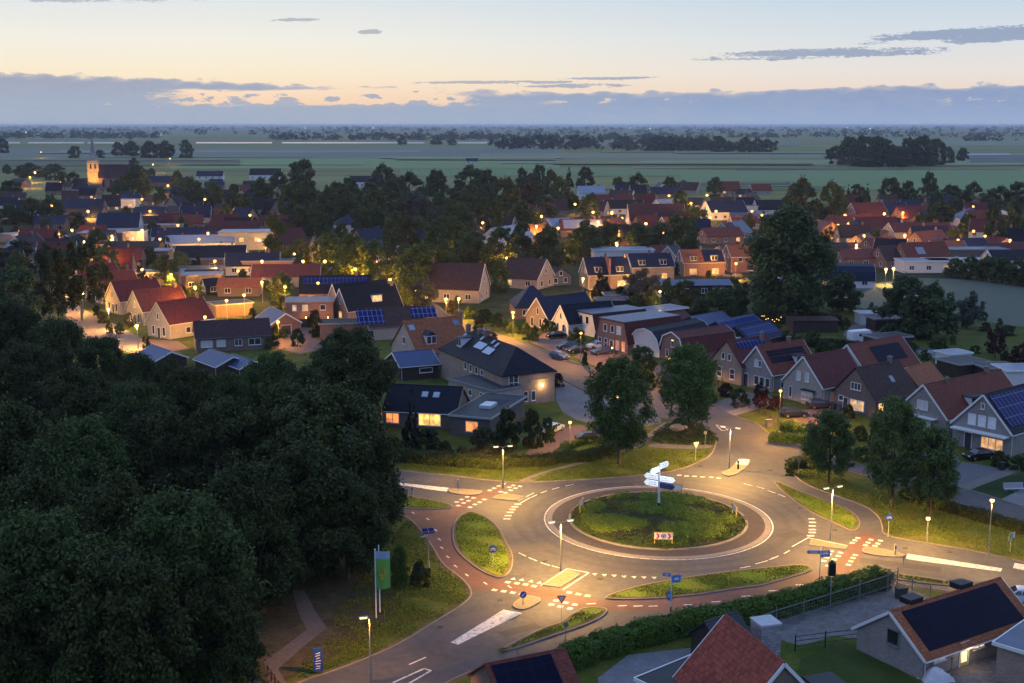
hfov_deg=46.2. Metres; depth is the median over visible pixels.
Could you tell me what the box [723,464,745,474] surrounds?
traffic island
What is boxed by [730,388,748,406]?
bush
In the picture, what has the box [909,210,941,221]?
village house
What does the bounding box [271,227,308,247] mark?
village house
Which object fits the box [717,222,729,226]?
village house
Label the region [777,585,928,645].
gravel yard
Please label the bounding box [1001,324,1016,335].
bush
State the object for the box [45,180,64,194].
village house
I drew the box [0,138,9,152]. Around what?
broadleaf tree
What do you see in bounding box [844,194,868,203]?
village house
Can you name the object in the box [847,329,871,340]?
camper van
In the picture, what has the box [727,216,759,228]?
village house
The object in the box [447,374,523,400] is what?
extension block
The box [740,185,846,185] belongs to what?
field
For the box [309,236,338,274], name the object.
broadleaf tree
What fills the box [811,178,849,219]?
broadleaf tree
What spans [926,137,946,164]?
broadleaf tree
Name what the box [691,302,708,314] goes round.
bush
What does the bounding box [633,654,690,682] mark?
flat annex
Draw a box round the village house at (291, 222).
[281,219,302,228]
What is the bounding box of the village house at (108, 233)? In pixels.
[87,227,118,248]
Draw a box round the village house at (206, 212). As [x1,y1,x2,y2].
[179,203,212,222]
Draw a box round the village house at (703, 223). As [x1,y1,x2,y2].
[685,219,710,235]
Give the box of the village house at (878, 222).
[848,214,898,229]
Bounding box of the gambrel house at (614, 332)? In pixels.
[594,310,680,353]
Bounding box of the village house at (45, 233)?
[18,226,61,239]
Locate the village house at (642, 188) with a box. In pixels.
[629,183,647,192]
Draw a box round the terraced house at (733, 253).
[723,241,756,272]
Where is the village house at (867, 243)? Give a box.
[859,237,895,247]
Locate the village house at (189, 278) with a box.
[180,271,223,287]
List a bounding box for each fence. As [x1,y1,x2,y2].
[744,402,781,421]
[752,567,898,624]
[794,629,856,650]
[893,573,930,597]
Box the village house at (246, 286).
[216,277,262,296]
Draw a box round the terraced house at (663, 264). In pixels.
[626,249,675,279]
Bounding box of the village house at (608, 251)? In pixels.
[590,246,654,256]
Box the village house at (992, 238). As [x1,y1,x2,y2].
[983,232,1011,242]
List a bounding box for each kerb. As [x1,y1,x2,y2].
[212,302,1023,682]
[399,496,452,509]
[448,488,482,495]
[491,493,525,500]
[500,607,606,651]
[513,595,540,609]
[542,569,580,587]
[544,486,773,559]
[722,458,749,476]
[774,481,859,530]
[809,539,847,549]
[850,569,948,585]
[862,546,904,556]
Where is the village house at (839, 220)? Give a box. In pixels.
[825,215,860,224]
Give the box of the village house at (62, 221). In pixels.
[33,216,69,229]
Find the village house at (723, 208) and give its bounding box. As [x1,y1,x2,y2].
[700,198,748,220]
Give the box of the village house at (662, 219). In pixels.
[659,213,690,226]
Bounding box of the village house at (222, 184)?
[204,180,225,188]
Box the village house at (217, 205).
[206,204,221,209]
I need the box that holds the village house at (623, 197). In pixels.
[613,193,632,199]
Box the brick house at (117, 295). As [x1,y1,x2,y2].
[103,273,160,314]
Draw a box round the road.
[213,303,1023,682]
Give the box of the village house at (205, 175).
[196,170,224,179]
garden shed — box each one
[137,344,188,369]
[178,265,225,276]
[192,348,239,375]
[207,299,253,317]
[228,353,258,374]
[255,306,302,333]
[318,318,366,338]
[593,296,628,305]
[601,292,640,297]
[641,304,688,312]
[668,309,689,319]
[681,311,729,324]
[686,610,749,653]
[708,313,762,328]
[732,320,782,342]
[785,316,839,332]
[853,310,877,324]
[861,331,913,344]
[864,315,912,330]
[934,348,973,363]
[935,355,992,377]
[971,361,1008,373]
[990,363,1023,385]
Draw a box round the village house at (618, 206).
[603,198,643,213]
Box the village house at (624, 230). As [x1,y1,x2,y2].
[613,221,640,244]
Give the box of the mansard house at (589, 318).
[576,305,645,336]
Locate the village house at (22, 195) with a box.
[0,192,26,199]
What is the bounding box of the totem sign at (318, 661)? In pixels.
[313,647,322,672]
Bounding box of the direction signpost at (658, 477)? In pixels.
[644,461,674,505]
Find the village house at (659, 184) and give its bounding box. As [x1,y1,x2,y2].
[653,182,665,186]
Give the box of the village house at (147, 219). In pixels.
[142,216,165,224]
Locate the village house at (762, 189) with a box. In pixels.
[748,184,772,194]
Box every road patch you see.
[406,478,453,481]
[432,607,499,632]
[498,623,540,636]
[509,542,554,552]
[586,482,633,487]
[730,434,748,445]
[739,499,755,505]
[776,530,803,538]
[860,558,940,571]
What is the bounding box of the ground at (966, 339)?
[0,127,1023,682]
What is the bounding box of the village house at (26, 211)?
[2,208,30,218]
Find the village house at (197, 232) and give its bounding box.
[158,230,219,234]
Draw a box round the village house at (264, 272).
[250,264,321,286]
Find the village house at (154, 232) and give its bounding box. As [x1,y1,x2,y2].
[150,227,208,240]
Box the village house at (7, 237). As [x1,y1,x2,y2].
[0,232,18,242]
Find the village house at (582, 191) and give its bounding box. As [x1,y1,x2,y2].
[576,184,604,199]
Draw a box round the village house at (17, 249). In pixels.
[0,248,26,268]
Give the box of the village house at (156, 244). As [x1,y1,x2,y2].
[110,241,164,248]
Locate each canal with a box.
[28,142,83,142]
[196,142,271,142]
[282,142,423,142]
[446,142,488,142]
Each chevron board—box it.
[579,497,583,508]
[654,532,672,543]
[666,483,682,491]
[732,502,736,515]
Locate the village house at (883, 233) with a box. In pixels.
[872,227,888,236]
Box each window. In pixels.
[152,325,154,334]
[162,327,165,336]
[186,326,191,332]
[201,340,212,347]
[210,286,216,291]
[216,340,225,346]
[224,288,230,292]
[234,339,242,345]
[245,288,250,292]
[248,338,260,345]
[292,305,296,310]
[302,305,307,310]
[320,304,325,310]
[386,412,399,423]
[418,414,440,426]
[419,367,432,373]
[465,294,470,299]
[465,421,477,432]
[509,375,518,384]
[523,391,528,401]
[531,390,535,400]
[585,316,588,324]
[603,324,606,331]
[610,325,613,332]
[615,340,618,350]
[616,326,620,334]
[617,281,624,286]
[621,342,624,351]
[689,269,696,274]
[712,268,718,273]
[716,366,721,376]
[729,368,734,379]
[754,359,757,366]
[754,375,758,384]
[759,376,764,385]
[765,378,769,387]
[780,376,783,388]
[788,386,791,397]
[796,370,800,380]
[801,390,812,400]
[801,395,814,403]
[805,372,809,382]
[830,392,833,401]
[838,395,843,401]
[849,398,864,412]
[851,381,860,391]
[862,281,867,285]
[885,627,899,648]
[916,399,927,410]
[922,419,930,429]
[932,657,947,664]
[967,413,976,425]
[972,644,985,650]
[977,415,986,427]
[980,436,1002,450]
[987,417,996,429]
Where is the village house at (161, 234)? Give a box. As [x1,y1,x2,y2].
[153,227,185,246]
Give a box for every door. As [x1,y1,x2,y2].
[157,327,160,337]
[281,324,291,333]
[609,340,613,350]
[744,373,748,385]
[842,397,848,408]
[958,640,969,666]
[963,431,972,448]
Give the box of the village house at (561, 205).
[546,199,567,214]
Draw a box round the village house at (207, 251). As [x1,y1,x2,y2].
[174,242,248,261]
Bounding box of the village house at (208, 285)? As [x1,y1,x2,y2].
[200,277,232,294]
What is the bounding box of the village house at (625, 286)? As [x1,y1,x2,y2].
[623,279,661,296]
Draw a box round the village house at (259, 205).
[255,198,277,213]
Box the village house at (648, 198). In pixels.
[633,192,655,203]
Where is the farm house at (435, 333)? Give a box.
[390,310,465,359]
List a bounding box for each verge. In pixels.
[396,498,447,506]
[404,496,451,507]
[454,512,511,576]
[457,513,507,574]
[505,609,601,648]
[507,607,605,648]
[607,565,810,597]
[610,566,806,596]
[775,481,858,529]
[777,482,855,527]
[854,569,949,584]
[894,575,949,582]
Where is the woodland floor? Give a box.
[55,414,395,682]
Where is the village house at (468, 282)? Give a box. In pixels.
[421,259,490,303]
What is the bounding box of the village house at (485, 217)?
[481,214,505,228]
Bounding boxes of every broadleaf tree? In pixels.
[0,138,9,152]
[0,179,22,192]
[0,204,19,224]
[0,250,11,274]
[0,263,48,327]
[0,294,42,353]
[0,334,63,443]
[0,374,18,434]
[0,390,62,504]
[0,459,102,617]
[0,494,121,681]
[0,556,63,682]
[2,164,11,173]
[4,249,30,267]
[7,239,32,255]
[11,163,43,177]
[12,206,23,223]
[15,196,41,224]
[16,409,140,536]
[25,311,99,403]
[36,193,65,215]
[39,163,67,179]
[39,213,52,227]
[39,359,129,443]
[40,540,201,682]
[57,461,176,612]
[64,171,79,183]
[65,212,86,227]
[67,145,80,157]
[67,332,127,383]
[84,226,112,251]
[91,245,121,269]
[96,150,105,157]
[96,374,183,478]
[107,474,277,680]
[110,178,127,194]
[110,349,159,417]
[111,141,123,155]
[118,163,155,197]
[118,401,210,496]
[121,206,130,212]
[122,140,139,155]
[122,312,135,326]
[128,158,139,164]
[140,140,157,157]
[144,246,155,260]
[145,355,183,395]
[147,218,160,234]
[148,168,155,175]
[148,253,179,281]
[152,185,166,204]
[155,140,175,157]
[159,361,221,427]
[163,270,179,286]
[170,170,184,188]
[171,250,190,266]
[172,392,269,492]
[175,570,272,682]
[176,216,187,226]
[178,139,194,157]
[178,174,205,201]
[186,283,202,296]
[195,365,264,453]
[203,181,223,204]
[204,452,307,592]
[219,203,230,213]
[225,184,241,204]
[225,189,241,206]
[232,500,313,612]
[234,373,319,460]
[238,193,255,210]
[240,373,406,515]
[241,348,298,413]
[249,176,273,198]
[256,432,375,582]
[262,211,287,249]
[264,337,272,348]
[267,270,295,305]
[268,170,288,198]
[270,240,284,253]
[274,181,302,220]
[278,360,330,411]
[280,245,303,263]
[287,159,315,189]
[287,237,311,261]
[288,204,315,239]
[291,177,320,218]
[302,200,330,240]
[304,322,404,417]
[305,467,396,580]
[309,232,338,261]
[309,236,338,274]
[314,244,331,263]
[315,185,339,228]
[321,261,341,274]
[326,180,347,213]
[329,231,373,274]
[332,185,344,212]
[332,191,352,221]
[333,222,348,238]
[338,421,410,526]
[341,175,364,208]
[347,234,371,274]
[349,203,376,232]
[359,180,381,208]
[362,187,392,216]
[362,202,390,233]
[364,238,388,279]
[368,162,397,189]
[380,209,413,245]
[381,179,403,205]
[382,230,408,265]
[382,262,401,287]
[389,215,422,247]
[389,242,414,275]
[393,239,437,301]
[394,169,428,197]
[397,137,407,144]
[397,283,412,305]
[418,213,464,252]
[419,214,457,251]
[424,167,449,196]
[428,237,454,262]
[429,137,442,144]
[430,189,450,218]
[430,244,451,262]
[437,229,470,262]
[438,187,463,205]
[446,139,456,144]
[452,162,488,189]
[452,228,487,265]
[457,185,486,226]
[473,167,498,194]
[476,225,522,271]
[484,197,505,232]
[486,175,520,214]
[488,256,510,291]
[510,198,533,223]
[512,219,532,257]
[515,167,527,189]
[521,181,542,203]
[524,172,543,192]
[525,174,541,195]
[529,222,566,266]
[531,164,546,187]
[531,208,546,223]
[533,195,558,217]
[541,169,561,195]
[549,175,573,208]
[557,239,573,261]
[568,217,604,258]
[570,194,580,208]
[575,165,595,187]
[576,194,599,217]
[598,219,618,242]
[599,221,622,246]
[612,176,622,185]
[625,220,648,246]
[627,171,648,190]
[630,344,658,375]
[647,220,672,245]
[647,295,662,304]
[656,137,670,150]
[656,277,676,301]
[662,175,676,186]
[665,209,699,248]
[670,137,684,150]
[672,189,688,210]
[672,280,701,304]
[674,262,678,274]
[676,198,690,211]
[680,230,699,248]
[684,140,694,150]
[688,205,708,218]
[693,135,710,150]
[702,286,733,313]
[706,176,725,197]
[708,136,727,150]
[724,140,734,150]
[726,283,751,311]
[737,136,754,151]
[742,212,755,228]
[750,137,764,151]
[750,300,770,320]
[760,138,772,151]
[781,185,811,215]
[782,174,822,215]
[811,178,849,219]
[824,145,840,163]
[824,270,864,312]
[836,135,856,164]
[847,134,877,165]
[851,183,861,194]
[853,150,889,166]
[854,193,868,202]
[857,186,866,194]
[866,135,892,166]
[870,228,881,236]
[870,271,936,340]
[877,176,905,198]
[884,144,904,166]
[891,150,912,166]
[899,180,914,199]
[901,136,918,165]
[907,280,960,337]
[908,190,922,203]
[910,135,932,165]
[913,149,939,165]
[913,211,927,221]
[918,170,938,194]
[924,197,956,229]
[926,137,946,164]
[927,189,944,206]
[940,183,963,198]
[942,257,967,276]
[944,147,954,162]
[945,228,959,237]
[951,198,964,212]
[955,147,969,160]
[957,255,983,278]
[958,214,975,235]
[961,180,984,201]
[973,255,1001,280]
[977,197,986,201]
[982,184,1017,206]
[983,203,1007,236]
[987,197,999,208]
[987,256,1011,282]
[1002,198,1023,230]
[1003,181,1023,205]
[1004,257,1023,284]
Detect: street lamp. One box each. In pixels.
[359,616,371,682]
[493,445,512,488]
[548,519,573,571]
[720,425,739,468]
[778,389,781,427]
[823,485,842,540]
[926,516,929,540]
[987,498,994,556]
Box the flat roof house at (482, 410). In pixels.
[447,392,526,437]
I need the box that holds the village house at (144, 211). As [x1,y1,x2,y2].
[133,205,167,215]
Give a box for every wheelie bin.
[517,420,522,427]
[999,461,1005,470]
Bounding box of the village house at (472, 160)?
[466,158,477,163]
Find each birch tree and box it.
[23,238,71,318]
[49,264,79,319]
[62,238,106,319]
[93,262,113,304]
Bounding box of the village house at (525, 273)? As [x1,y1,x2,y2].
[500,253,554,289]
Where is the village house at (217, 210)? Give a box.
[214,207,230,213]
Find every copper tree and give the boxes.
[750,381,768,410]
[984,325,1007,356]
[1007,342,1023,362]
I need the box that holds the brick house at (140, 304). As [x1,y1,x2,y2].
[125,282,185,325]
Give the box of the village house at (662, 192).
[648,185,678,198]
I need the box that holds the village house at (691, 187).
[680,180,701,193]
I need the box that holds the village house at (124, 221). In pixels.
[95,210,143,229]
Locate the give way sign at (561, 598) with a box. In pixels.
[557,595,565,623]
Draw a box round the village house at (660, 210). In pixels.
[625,201,684,223]
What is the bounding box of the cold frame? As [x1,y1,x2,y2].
[916,348,933,353]
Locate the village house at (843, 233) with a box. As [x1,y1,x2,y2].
[833,222,871,242]
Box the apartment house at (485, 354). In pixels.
[437,323,556,404]
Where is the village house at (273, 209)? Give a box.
[270,199,290,212]
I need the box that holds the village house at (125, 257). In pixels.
[102,245,136,268]
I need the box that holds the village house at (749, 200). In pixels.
[731,195,754,204]
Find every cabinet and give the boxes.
[765,419,772,427]
[894,586,908,598]
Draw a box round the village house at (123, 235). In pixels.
[77,230,129,240]
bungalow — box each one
[192,318,271,352]
[381,383,470,429]
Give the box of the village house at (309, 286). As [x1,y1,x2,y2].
[298,270,371,295]
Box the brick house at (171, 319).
[145,292,215,338]
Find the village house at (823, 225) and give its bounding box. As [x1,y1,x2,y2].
[813,219,835,239]
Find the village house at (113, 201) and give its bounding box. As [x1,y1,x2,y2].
[102,194,120,210]
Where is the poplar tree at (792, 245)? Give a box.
[739,199,841,316]
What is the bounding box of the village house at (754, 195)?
[741,191,760,199]
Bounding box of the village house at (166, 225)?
[143,223,184,234]
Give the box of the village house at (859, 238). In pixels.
[846,232,873,243]
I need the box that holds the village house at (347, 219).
[332,215,377,233]
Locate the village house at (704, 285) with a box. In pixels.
[659,279,732,296]
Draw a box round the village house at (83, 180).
[76,178,87,183]
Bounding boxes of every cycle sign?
[489,545,496,552]
[886,514,892,533]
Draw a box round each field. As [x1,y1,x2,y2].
[0,147,559,158]
[0,159,239,165]
[39,152,97,152]
[60,150,419,152]
[108,156,217,156]
[170,158,559,168]
[319,163,363,163]
[381,157,560,157]
[395,158,555,159]
[400,169,734,175]
[480,153,1023,158]
[500,161,699,162]
[552,162,812,163]
[561,141,799,145]
[601,151,737,151]
[605,187,821,187]
[632,167,789,167]
[640,160,1023,165]
[675,152,825,152]
[680,170,1023,189]
[700,181,789,186]
[735,169,904,170]
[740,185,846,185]
[790,167,1017,167]
[864,139,1023,145]
[940,153,1009,154]
[970,155,1023,161]
[972,157,1023,157]
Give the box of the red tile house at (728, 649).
[673,613,845,682]
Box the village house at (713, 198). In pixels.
[710,195,731,200]
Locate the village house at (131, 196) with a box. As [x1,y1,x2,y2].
[120,193,141,203]
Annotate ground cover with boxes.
[569,490,746,548]
[648,418,717,444]
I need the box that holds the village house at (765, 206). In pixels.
[752,198,782,214]
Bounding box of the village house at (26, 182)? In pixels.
[14,179,30,186]
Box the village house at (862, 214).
[846,213,873,216]
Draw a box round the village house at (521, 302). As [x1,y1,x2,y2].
[509,285,543,318]
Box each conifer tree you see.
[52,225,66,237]
[136,259,147,278]
[164,231,169,247]
[190,251,202,265]
[230,199,235,213]
[260,195,270,214]
[401,386,419,450]
[566,167,573,186]
[589,263,613,297]
[866,183,870,201]
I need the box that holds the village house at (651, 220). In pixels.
[632,213,659,227]
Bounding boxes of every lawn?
[798,641,915,682]
[922,358,991,378]
[971,473,1023,498]
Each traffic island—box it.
[449,489,480,493]
[493,494,523,499]
[514,596,538,608]
[545,570,577,585]
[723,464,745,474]
[811,540,845,547]
[864,547,902,555]
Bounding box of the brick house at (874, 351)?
[842,335,920,367]
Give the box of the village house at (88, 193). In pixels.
[79,188,97,198]
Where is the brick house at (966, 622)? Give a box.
[850,576,1023,679]
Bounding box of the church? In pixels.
[87,132,136,189]
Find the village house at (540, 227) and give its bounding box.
[528,224,545,241]
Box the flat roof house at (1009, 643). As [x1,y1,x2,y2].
[992,619,1023,682]
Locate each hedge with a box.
[392,445,508,469]
[506,450,557,467]
[553,426,647,462]
[553,436,608,451]
[556,564,892,672]
[639,303,702,315]
[743,312,785,324]
[768,430,809,443]
[779,418,814,437]
[784,455,824,469]
[805,336,860,348]
[812,309,842,325]
[898,487,1023,534]
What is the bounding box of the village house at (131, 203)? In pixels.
[121,199,138,207]
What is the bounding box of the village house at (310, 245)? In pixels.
[302,235,318,261]
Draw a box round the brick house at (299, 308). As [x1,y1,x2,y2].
[285,296,333,326]
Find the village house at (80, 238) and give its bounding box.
[64,233,85,244]
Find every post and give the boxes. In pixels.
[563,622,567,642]
[828,560,835,589]
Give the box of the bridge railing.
[267,664,279,682]
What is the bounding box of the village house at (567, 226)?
[559,216,603,236]
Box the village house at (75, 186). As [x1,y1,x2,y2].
[71,184,88,189]
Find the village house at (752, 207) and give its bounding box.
[746,205,758,211]
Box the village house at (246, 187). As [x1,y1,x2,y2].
[236,183,250,194]
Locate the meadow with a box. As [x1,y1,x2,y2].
[837,278,1023,326]
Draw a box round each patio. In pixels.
[598,648,690,682]
[921,654,1001,682]
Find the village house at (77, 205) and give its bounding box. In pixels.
[62,197,107,217]
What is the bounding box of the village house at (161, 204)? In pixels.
[155,202,166,207]
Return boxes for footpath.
[264,590,326,682]
[519,422,670,481]
[648,444,711,448]
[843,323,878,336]
[960,466,1021,490]
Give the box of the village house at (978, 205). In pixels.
[961,200,987,210]
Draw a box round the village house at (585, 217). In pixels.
[573,215,604,220]
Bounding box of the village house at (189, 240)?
[165,234,235,251]
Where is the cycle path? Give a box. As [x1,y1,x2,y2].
[403,484,876,610]
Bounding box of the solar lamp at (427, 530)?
[421,528,434,567]
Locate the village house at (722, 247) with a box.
[715,242,725,250]
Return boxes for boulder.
[669,424,683,430]
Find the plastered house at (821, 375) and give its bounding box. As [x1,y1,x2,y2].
[781,348,857,403]
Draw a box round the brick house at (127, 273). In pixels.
[85,265,137,303]
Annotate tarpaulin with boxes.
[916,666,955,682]
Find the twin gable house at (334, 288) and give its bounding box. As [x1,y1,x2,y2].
[328,279,388,299]
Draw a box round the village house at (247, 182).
[243,181,263,186]
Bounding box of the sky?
[0,0,1023,126]
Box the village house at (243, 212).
[232,207,258,218]
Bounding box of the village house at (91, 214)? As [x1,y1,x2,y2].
[84,205,108,222]
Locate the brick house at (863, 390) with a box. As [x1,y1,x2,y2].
[831,355,916,416]
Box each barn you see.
[726,218,752,238]
[729,211,760,217]
[820,263,875,287]
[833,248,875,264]
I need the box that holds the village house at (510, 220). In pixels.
[489,216,515,226]
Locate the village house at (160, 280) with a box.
[134,268,184,285]
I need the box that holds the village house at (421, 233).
[407,230,426,246]
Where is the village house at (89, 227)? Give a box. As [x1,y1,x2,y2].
[79,225,107,231]
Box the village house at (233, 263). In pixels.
[224,248,280,275]
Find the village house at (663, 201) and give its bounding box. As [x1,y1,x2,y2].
[652,197,673,203]
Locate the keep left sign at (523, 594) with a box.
[520,591,526,597]
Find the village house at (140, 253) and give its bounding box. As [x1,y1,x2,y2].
[112,243,147,268]
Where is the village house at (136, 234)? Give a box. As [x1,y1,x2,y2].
[129,229,148,240]
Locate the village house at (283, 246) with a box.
[264,232,285,251]
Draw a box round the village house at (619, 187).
[613,185,628,189]
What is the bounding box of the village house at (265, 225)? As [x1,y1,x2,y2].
[255,219,290,228]
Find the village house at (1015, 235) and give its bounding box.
[996,228,1023,241]
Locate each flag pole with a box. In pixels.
[374,549,389,617]
[378,545,380,611]
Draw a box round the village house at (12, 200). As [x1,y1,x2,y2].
[0,196,19,208]
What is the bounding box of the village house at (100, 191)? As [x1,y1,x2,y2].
[85,185,103,195]
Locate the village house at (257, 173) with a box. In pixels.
[249,168,281,179]
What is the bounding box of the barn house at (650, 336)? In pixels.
[632,318,707,357]
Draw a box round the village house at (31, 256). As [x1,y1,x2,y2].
[26,248,38,270]
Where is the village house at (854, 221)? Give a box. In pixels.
[845,218,859,224]
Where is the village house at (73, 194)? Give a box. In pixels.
[61,190,79,198]
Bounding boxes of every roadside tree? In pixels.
[390,540,410,599]
[578,352,657,463]
[654,340,721,434]
[796,406,856,482]
[863,391,934,506]
[898,423,962,519]
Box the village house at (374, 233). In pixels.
[353,227,382,244]
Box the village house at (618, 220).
[601,215,626,225]
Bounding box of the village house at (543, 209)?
[530,204,551,219]
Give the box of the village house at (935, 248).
[896,238,952,257]
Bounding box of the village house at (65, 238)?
[45,233,80,243]
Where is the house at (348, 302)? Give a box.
[333,281,403,317]
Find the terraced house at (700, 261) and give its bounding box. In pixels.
[675,245,725,275]
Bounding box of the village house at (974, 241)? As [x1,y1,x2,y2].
[942,235,987,245]
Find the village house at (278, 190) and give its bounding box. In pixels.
[272,185,281,198]
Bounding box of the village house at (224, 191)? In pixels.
[219,189,231,200]
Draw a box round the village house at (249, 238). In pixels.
[217,229,271,249]
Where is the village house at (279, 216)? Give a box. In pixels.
[259,215,288,218]
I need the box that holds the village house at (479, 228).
[474,218,484,234]
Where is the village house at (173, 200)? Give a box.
[165,194,187,205]
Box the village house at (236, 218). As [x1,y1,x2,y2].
[223,217,256,220]
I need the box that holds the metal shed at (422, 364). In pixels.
[384,349,440,380]
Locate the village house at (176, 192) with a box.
[172,190,190,201]
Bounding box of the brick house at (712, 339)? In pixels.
[659,324,735,361]
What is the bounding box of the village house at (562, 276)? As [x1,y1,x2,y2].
[551,266,571,285]
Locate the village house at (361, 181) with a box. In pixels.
[349,176,382,186]
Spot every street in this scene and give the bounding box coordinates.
[59,296,145,352]
[462,324,720,417]
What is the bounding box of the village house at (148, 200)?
[143,195,165,205]
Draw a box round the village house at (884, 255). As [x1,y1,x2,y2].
[871,241,914,268]
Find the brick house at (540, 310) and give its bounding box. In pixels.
[524,291,591,329]
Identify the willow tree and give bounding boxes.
[402,191,431,219]
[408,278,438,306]
[622,266,661,303]
[956,289,986,327]
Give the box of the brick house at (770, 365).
[742,335,811,391]
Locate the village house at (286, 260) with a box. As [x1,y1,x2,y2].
[241,257,295,273]
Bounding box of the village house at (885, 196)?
[876,194,897,201]
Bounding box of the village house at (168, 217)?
[158,210,187,222]
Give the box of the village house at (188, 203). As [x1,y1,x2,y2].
[181,200,202,205]
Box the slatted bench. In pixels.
[1003,482,1023,492]
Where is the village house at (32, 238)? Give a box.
[3,231,44,247]
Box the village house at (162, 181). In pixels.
[147,174,174,186]
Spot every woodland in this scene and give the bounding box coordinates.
[0,126,1023,128]
[0,128,1019,134]
[0,130,161,138]
[8,126,1023,131]
[268,131,657,139]
[487,134,696,149]
[596,137,778,150]
[641,132,796,137]
[797,131,1023,136]
[962,134,1017,140]
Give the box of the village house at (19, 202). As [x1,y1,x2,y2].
[15,198,42,207]
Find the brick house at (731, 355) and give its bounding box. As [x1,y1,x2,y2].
[711,330,770,385]
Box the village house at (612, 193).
[608,188,634,199]
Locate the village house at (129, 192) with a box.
[119,190,143,201]
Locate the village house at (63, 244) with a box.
[36,241,77,253]
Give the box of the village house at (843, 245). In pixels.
[826,239,860,250]
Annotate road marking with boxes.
[393,425,1023,682]
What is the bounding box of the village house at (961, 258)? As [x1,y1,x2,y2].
[920,257,982,271]
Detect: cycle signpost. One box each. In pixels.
[663,573,680,612]
[807,547,829,579]
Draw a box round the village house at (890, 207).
[884,200,906,214]
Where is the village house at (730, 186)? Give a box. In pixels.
[717,181,740,194]
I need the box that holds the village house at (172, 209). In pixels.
[167,206,179,212]
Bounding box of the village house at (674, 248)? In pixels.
[662,241,679,261]
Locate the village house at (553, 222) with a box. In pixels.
[542,215,570,235]
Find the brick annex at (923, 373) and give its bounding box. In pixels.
[905,361,944,388]
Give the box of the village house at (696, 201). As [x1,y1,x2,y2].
[687,197,705,209]
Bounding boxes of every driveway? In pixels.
[149,339,188,350]
[272,327,346,353]
[526,425,585,454]
[531,331,570,354]
[574,347,616,367]
[617,352,672,387]
[713,392,772,411]
[727,401,768,415]
[784,407,842,425]
[907,444,959,479]
[952,462,1000,488]
[1003,489,1023,505]
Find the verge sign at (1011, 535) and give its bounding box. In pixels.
[1009,532,1014,549]
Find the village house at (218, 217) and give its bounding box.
[213,212,238,220]
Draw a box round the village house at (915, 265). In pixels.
[893,258,954,272]
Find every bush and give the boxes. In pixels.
[11,226,18,231]
[26,216,31,223]
[92,305,101,315]
[97,311,106,322]
[105,318,113,332]
[114,322,125,334]
[142,335,149,348]
[146,256,153,267]
[179,284,186,292]
[237,268,246,277]
[248,307,255,317]
[263,279,269,290]
[271,325,277,332]
[271,331,280,345]
[279,327,287,338]
[290,328,305,346]
[307,309,319,326]
[307,313,313,327]
[308,316,322,337]
[393,435,406,450]
[409,559,431,587]
[415,427,440,450]
[435,440,453,452]
[446,300,457,313]
[454,295,461,305]
[456,446,468,454]
[463,305,476,319]
[469,426,502,455]
[472,317,483,331]
[478,308,491,323]
[489,312,506,327]
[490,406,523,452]
[491,331,497,338]
[506,320,518,333]
[516,325,522,333]
[520,322,531,339]
[522,408,543,448]
[530,324,539,340]
[541,318,548,331]
[542,416,556,443]
[549,322,557,332]
[555,372,564,386]
[567,326,586,345]
[581,352,588,365]
[595,362,602,372]
[614,286,625,293]
[625,295,644,306]
[642,372,657,390]
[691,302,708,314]
[705,270,711,277]
[708,394,717,401]
[717,382,733,396]
[727,300,742,317]
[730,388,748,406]
[731,309,739,317]
[742,282,749,290]
[766,395,782,409]
[779,330,795,341]
[784,463,795,475]
[795,334,808,343]
[805,329,820,336]
[813,337,819,348]
[815,339,838,352]
[839,317,850,329]
[842,404,854,418]
[852,446,870,461]
[853,425,867,441]
[866,429,873,446]
[908,342,918,351]
[918,350,931,360]
[927,340,941,349]
[938,338,947,349]
[949,335,956,344]
[969,345,981,353]
[978,321,990,331]
[980,310,987,320]
[990,449,1010,467]
[996,318,1003,325]
[999,350,1009,361]
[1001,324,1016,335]
[1009,455,1023,471]
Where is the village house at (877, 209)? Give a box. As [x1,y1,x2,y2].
[843,200,888,216]
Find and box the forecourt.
[556,381,660,425]
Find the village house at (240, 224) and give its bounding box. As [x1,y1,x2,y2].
[208,218,264,229]
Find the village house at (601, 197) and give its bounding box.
[589,194,610,200]
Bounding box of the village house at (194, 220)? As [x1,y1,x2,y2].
[173,212,202,226]
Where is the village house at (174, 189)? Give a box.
[168,187,184,197]
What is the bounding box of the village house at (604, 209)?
[590,201,609,215]
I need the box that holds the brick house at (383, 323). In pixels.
[355,306,436,339]
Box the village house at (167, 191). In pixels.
[164,189,171,196]
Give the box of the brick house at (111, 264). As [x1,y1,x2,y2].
[69,258,118,293]
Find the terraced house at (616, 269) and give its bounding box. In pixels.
[578,252,631,289]
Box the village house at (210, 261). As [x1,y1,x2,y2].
[180,257,224,264]
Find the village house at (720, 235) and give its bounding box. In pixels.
[696,227,744,244]
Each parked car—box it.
[542,422,564,432]
[545,331,566,338]
[549,350,569,359]
[556,340,577,349]
[566,345,587,353]
[574,431,605,440]
[586,340,601,348]
[591,345,613,354]
[716,274,730,278]
[730,273,742,278]
[780,407,808,417]
[806,398,831,408]
[962,447,994,460]
[1010,585,1023,601]
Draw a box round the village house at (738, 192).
[732,189,751,196]
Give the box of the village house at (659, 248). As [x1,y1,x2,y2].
[646,244,667,252]
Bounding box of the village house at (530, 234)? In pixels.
[483,222,533,249]
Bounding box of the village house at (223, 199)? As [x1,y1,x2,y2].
[201,192,224,204]
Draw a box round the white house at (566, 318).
[551,300,613,335]
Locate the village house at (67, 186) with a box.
[63,181,72,190]
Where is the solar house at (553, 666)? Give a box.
[466,647,580,682]
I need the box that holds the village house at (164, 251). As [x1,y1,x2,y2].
[147,248,173,259]
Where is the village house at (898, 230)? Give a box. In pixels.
[882,220,953,238]

